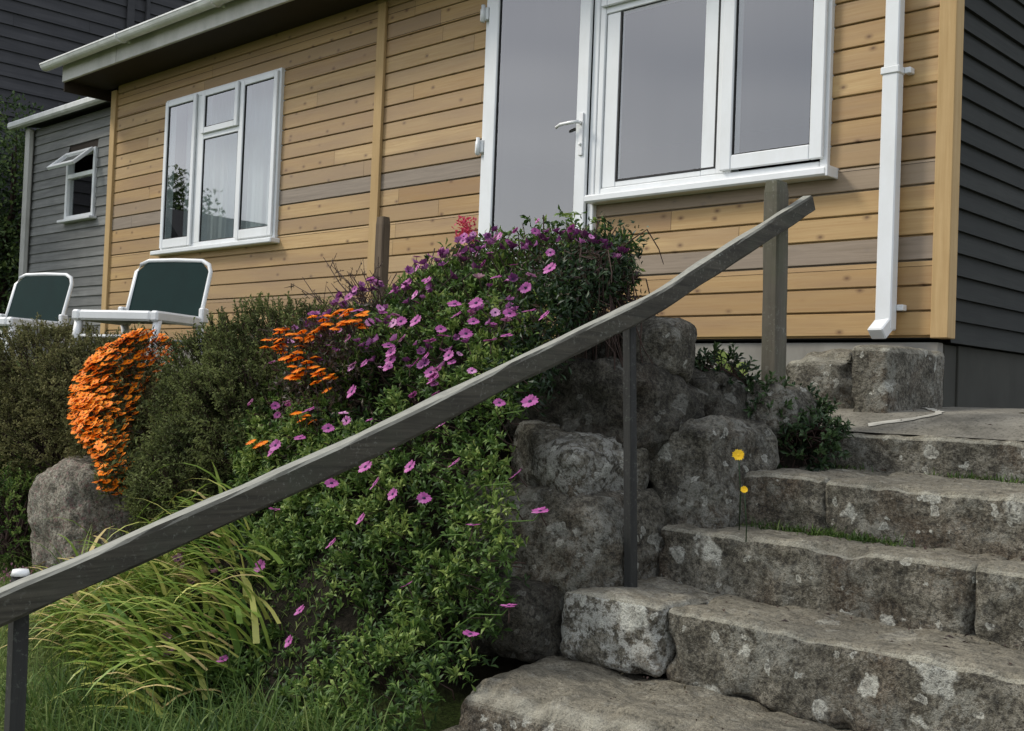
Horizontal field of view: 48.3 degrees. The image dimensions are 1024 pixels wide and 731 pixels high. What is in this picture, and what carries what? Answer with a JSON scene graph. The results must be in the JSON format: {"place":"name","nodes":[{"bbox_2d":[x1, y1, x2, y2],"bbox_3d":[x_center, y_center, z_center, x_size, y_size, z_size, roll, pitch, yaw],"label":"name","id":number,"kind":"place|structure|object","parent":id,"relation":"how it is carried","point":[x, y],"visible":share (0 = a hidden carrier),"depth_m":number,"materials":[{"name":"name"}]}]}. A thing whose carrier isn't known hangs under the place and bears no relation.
{"place":"outdoors","nodes":[
{"label":"outdoors","id":0,"kind":"place"},
{"bbox_2d":[0,563,52,611],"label":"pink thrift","id":1,"kind":"object","parent":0,"point":[7,575],"visible":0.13,"depth_m":6.67,"materials":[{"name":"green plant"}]},
{"bbox_2d":[0,0,196,277],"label":"dark house","id":2,"kind":"structure","parent":0,"point":[34,34],"depth_m":16.67,"materials":[{"name":"grey wood"}]},
{"bbox_2d":[0,350,349,730],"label":"lawn grass","id":3,"kind":"structure","parent":0,"point":[72,637],"depth_m":4.92,"materials":[{"name":"green plant"}]},
{"bbox_2d":[0,595,427,730],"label":"long grass","id":4,"kind":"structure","parent":0,"point":[117,719],"depth_m":4.08,"materials":[{"name":"green plant"}]},
{"bbox_2d":[0,311,822,730],"bbox_3d":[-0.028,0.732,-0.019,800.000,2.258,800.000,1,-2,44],"label":"ground","id":5,"kind":"structure","parent":0,"point":[448,713],"depth_m":4.62,"materials":[{"name":"green plant"}]},
{"bbox_2d":[0,447,45,569],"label":"shrub","id":6,"kind":"object","parent":5,"relation":"on","point":[14,529],"visible":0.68,"depth_m":7.30,"materials":[{"name":"green plant"}]},
{"bbox_2d":[0,272,73,351],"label":"garden lounger","id":7,"kind":"object","parent":5,"relation":"on","point":[46,295],"visible":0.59,"depth_m":9.65,"materials":[{"name":"green fabric"}]},
{"bbox_2d":[0,90,86,346],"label":"hedge tree","id":8,"kind":"object","parent":5,"relation":"on","point":[10,228],"visible":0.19,"depth_m":14.74,"materials":[{"name":"green plant"}]},
{"bbox_2d":[7,97,110,364],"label":"garden shed","id":9,"kind":"structure","parent":5,"relation":"on","point":[63,216],"depth_m":13.48,"materials":[{"name":"grey wood"}]},
{"bbox_2d":[46,146,97,223],"bbox_3d":[-5.055,-2.081,13.143,0.820,0.825,0.336,1,-2,44],"label":"window","id":10,"kind":"structure","parent":9,"relation":"in","point":[68,160],"depth_m":13.17,"materials":[{"name":"white plastic"}]},
{"bbox_2d":[27,454,143,580],"bbox_3d":[-2.552,0.941,6.877,0.829,0.824,0.587,1,-2,44],"label":"boulder","id":11,"kind":"object","parent":5,"relation":"on","point":[64,488],"visible":0.52,"depth_m":6.62,"materials":[{"name":"grey stone"}]},
{"bbox_2d":[0,312,175,501],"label":"heath shrub","id":12,"kind":"object","parent":5,"relation":"on","point":[34,406],"visible":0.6,"depth_m":7.37,"materials":[{"name":"green plant"}]},
{"bbox_2d":[66,323,190,504],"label":"orange daisies","id":13,"kind":"object","parent":5,"relation":"on","point":[81,401],"visible":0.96,"depth_m":6.56,"materials":[{"name":"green plant"}]},
{"bbox_2d":[63,258,212,367],"bbox_3d":[-2.538,-0.367,7.858,0.700,0.838,0.764,2,-2,17],"label":"garden lounger","id":14,"kind":"object","parent":5,"relation":"on","point":[169,291],"visible":0.81,"depth_m":8.11,"materials":[{"name":"green fabric"}]},
{"bbox_2d":[0,460,282,729],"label":"day lily","id":15,"kind":"object","parent":5,"relation":"on","point":[91,611],"visible":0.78,"depth_m":4.69,"materials":[{"name":"green plant"}]},
{"bbox_2d":[114,291,366,558],"bbox_3d":[-1.362,0.336,5.979,1.727,1.484,1.268,1,-2,44],"label":"heath shrub","id":16,"kind":"object","parent":5,"relation":"on","point":[212,391],"visible":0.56,"depth_m":5.69,"materials":[{"name":"green plant"}]},
{"bbox_2d":[242,286,408,475],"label":"orange daisies","id":17,"kind":"object","parent":5,"relation":"on","point":[322,328],"visible":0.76,"depth_m":5.12,"materials":[{"name":"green plant"}]},
{"bbox_2d":[285,253,435,418],"bbox_3d":[-0.708,-0.102,5.564,1.346,0.990,0.544,1,-2,44],"label":"twiggy shrub","id":18,"kind":"object","parent":5,"relation":"on","point":[361,299],"visible":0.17,"depth_m":5.64,"materials":[{"name":"brown plant"}]},
{"bbox_2d":[76,204,663,730],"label":"daisy bush","id":19,"kind":"object","parent":5,"relation":"on","point":[546,288],"visible":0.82,"depth_m":4.58,"materials":[{"name":"green plant"}]},
{"bbox_2d":[373,216,389,298],"bbox_3d":[-0.771,-0.311,6.656,0.074,1.110,0.062,1,-2,44],"label":"timber stake","id":20,"kind":"object","parent":5,"relation":"on","point":[382,240],"visible":0.33,"depth_m":6.64,"materials":[{"name":"brown wood"}]},
{"bbox_2d":[0,180,814,730],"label":"garden handrail","id":21,"kind":"object","parent":5,"relation":"on","point":[24,594],"visible":0.93,"depth_m":3.45,"materials":[{"name":"grey wood"}]},
{"bbox_2d":[452,215,477,314],"bbox_3d":[-0.216,-0.464,5.370,0.171,0.491,0.101,1,-2,44],"label":"valerian","id":22,"kind":"object","parent":5,"relation":"on","point":[466,228],"visible":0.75,"depth_m":5.37,"materials":[{"name":"pink plant"}]},
{"bbox_2d":[462,576,563,662],"bbox_3d":[0.053,0.969,4.436,0.418,0.315,0.394,1,-2,44],"label":"boulder","id":23,"kind":"object","parent":5,"relation":"on","point":[534,625],"visible":0.56,"depth_m":4.26,"materials":[{"name":"grey stone"}]},
{"bbox_2d":[39,0,1023,408],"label":"timber house","id":24,"kind":"structure","parent":5,"relation":"on","point":[887,136],"depth_m":8.18,"materials":[{"name":"yellow wood"}]},
{"bbox_2d":[150,68,285,256],"bbox_3d":[-2.647,-1.774,10.259,1.995,1.484,0.155,1,-2,44],"label":"window","id":25,"kind":"structure","parent":24,"relation":"in","point":[243,236],"depth_m":10.27,"materials":[{"name":"white plastic"}]},
{"bbox_2d":[182,80,273,242],"bbox_3d":[-2.487,-1.817,10.410,1.836,1.458,0.038,1,-2,44],"label":"net curtain","id":26,"kind":"object","parent":24,"relation":"hanging from","point":[222,184],"visible":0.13,"depth_m":10.48,"materials":[{"name":"white fabric"}]},
{"bbox_2d":[472,0,601,270],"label":"door","id":27,"kind":"structure","parent":24,"relation":"in","point":[492,14],"depth_m":7.25,"materials":[{"name":"white plastic"}]},
{"bbox_2d":[584,0,838,204],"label":"window","id":28,"kind":"structure","parent":24,"relation":"in","point":[721,159],"depth_m":6.54,"materials":[{"name":"white plastic"}]},
{"bbox_2d":[465,477,666,597],"bbox_3d":[0.247,0.718,4.739,0.891,0.489,0.748,1,-2,44],"label":"boulder","id":29,"kind":"object","parent":5,"relation":"on","point":[577,543],"visible":0.45,"depth_m":4.37,"materials":[{"name":"grey stone"}]},
{"bbox_2d":[509,420,650,497],"bbox_3d":[0.263,0.421,4.688,0.477,0.409,0.533,3,-2,-36],"label":"boulder","id":30,"kind":"object","parent":5,"relation":"on","point":[554,456],"visible":0.5,"depth_m":4.50,"materials":[{"name":"grey stone"}]},
{"bbox_2d":[503,356,708,459],"bbox_3d":[0.413,0.201,4.882,0.811,0.526,0.626,1,-2,32],"label":"boulder","id":31,"kind":"object","parent":5,"relation":"on","point":[589,398],"visible":0.52,"depth_m":4.62,"materials":[{"name":"grey stone"}]},
{"bbox_2d":[556,312,656,360],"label":"boulder","id":32,"kind":"object","parent":31,"relation":"on","point":[601,352],"visible":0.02,"depth_m":4.84,"materials":[{"name":"grey stone"}]},
{"bbox_2d":[620,316,696,383],"bbox_3d":[0.628,-0.064,4.806,0.290,0.286,0.306,1,-2,44],"label":"boulder","id":33,"kind":"object","parent":31,"relation":"on","point":[668,343],"visible":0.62,"depth_m":4.68,"materials":[{"name":"grey stone"}]},
{"bbox_2d":[649,415,779,528],"bbox_3d":[0.838,0.479,4.720,0.430,0.551,0.547,1,-2,44],"label":"boulder","id":34,"kind":"object","parent":5,"relation":"on","point":[694,474],"visible":0.56,"depth_m":4.55,"materials":[{"name":"grey stone"}]},
{"bbox_2d":[689,367,750,419],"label":"boulder","id":35,"kind":"object","parent":5,"relation":"on","point":[725,398],"visible":0.2,"depth_m":4.81,"materials":[{"name":"grey stone"}]},
{"bbox_2d":[443,431,1023,730],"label":"stone steps","id":36,"kind":"structure","parent":5,"relation":"on","point":[812,665],"depth_m":3.87,"materials":[{"name":"stone"}]},
{"bbox_2d":[732,449,743,529],"bbox_3d":[0.840,0.458,4.199,0.042,0.304,0.096,1,-2,34],"label":"yellow flower","id":37,"kind":"object","parent":36,"relation":"on","point":[737,454],"visible":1,"depth_m":4.18,"materials":[{"name":"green plant"}]},
{"bbox_2d":[740,486,747,541],"bbox_3d":[0.856,0.586,4.180,0.027,0.296,0.091,1,-2,28],"label":"yellow flower","id":38,"kind":"object","parent":36,"relation":"on","point":[744,489],"visible":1,"depth_m":4.17,"materials":[{"name":"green plant"}]},
{"bbox_2d":[610,406,1023,730],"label":"leaf litter","id":39,"kind":"object","parent":36,"relation":"on","point":[925,548],"visible":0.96,"depth_m":3.86,"materials":[{"name":"brown plant"}]},
{"bbox_2d":[735,461,1023,549],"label":"joint moss","id":40,"kind":"object","parent":36,"relation":"on","point":[853,537],"visible":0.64,"depth_m":4.31,"materials":[{"name":"green plant"}]},
{"bbox_2d":[694,341,854,471],"bbox_3d":[1.108,0.215,5.029,0.799,0.630,0.566,2,-2,20],"label":"leafy weed","id":41,"kind":"object","parent":5,"relation":"on","point":[825,437],"visible":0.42,"depth_m":4.84,"materials":[{"name":"green plant"}]},
{"bbox_2d":[747,380,816,438],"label":"boulder","id":42,"kind":"object","parent":5,"relation":"on","point":[778,393],"visible":0.35,"depth_m":4.83,"materials":[{"name":"grey stone"}]},
{"bbox_2d":[715,350,747,375],"bbox_3d":[0.988,0.041,5.244,0.098,0.230,0.195,3,-2,-27],"label":"round leaved plant","id":43,"kind":"object","parent":42,"relation":"on","point":[723,354],"visible":0.14,"depth_m":5.24,"materials":[{"name":"green plant"}]},
{"bbox_2d":[820,407,1023,440],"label":"patio","id":44,"kind":"structure","parent":0,"point":[974,422],"depth_m":4.93,"materials":[{"name":"concrete"}]},
{"bbox_2d":[786,348,854,408],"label":"plinth stone","id":45,"kind":"object","parent":44,"relation":"on","point":[829,372],"visible":0.3,"depth_m":5.53,"materials":[{"name":"stone"}]},
{"bbox_2d":[852,344,944,412],"bbox_3d":[1.845,0.097,5.456,0.221,0.374,0.599,1,-2,44],"label":"plinth stone","id":46,"kind":"object","parent":44,"relation":"on","point":[885,378],"visible":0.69,"depth_m":5.28,"materials":[{"name":"stone"}]},
{"bbox_2d":[868,407,944,425],"bbox_3d":[1.864,0.235,5.214,0.272,0.098,0.651,1,-2,38],"label":"mortar seam","id":47,"kind":"object","parent":44,"relation":"on","point":[937,412],"visible":0.91,"depth_m":5.03,"materials":[{"name":"grey concrete"}]}
]}

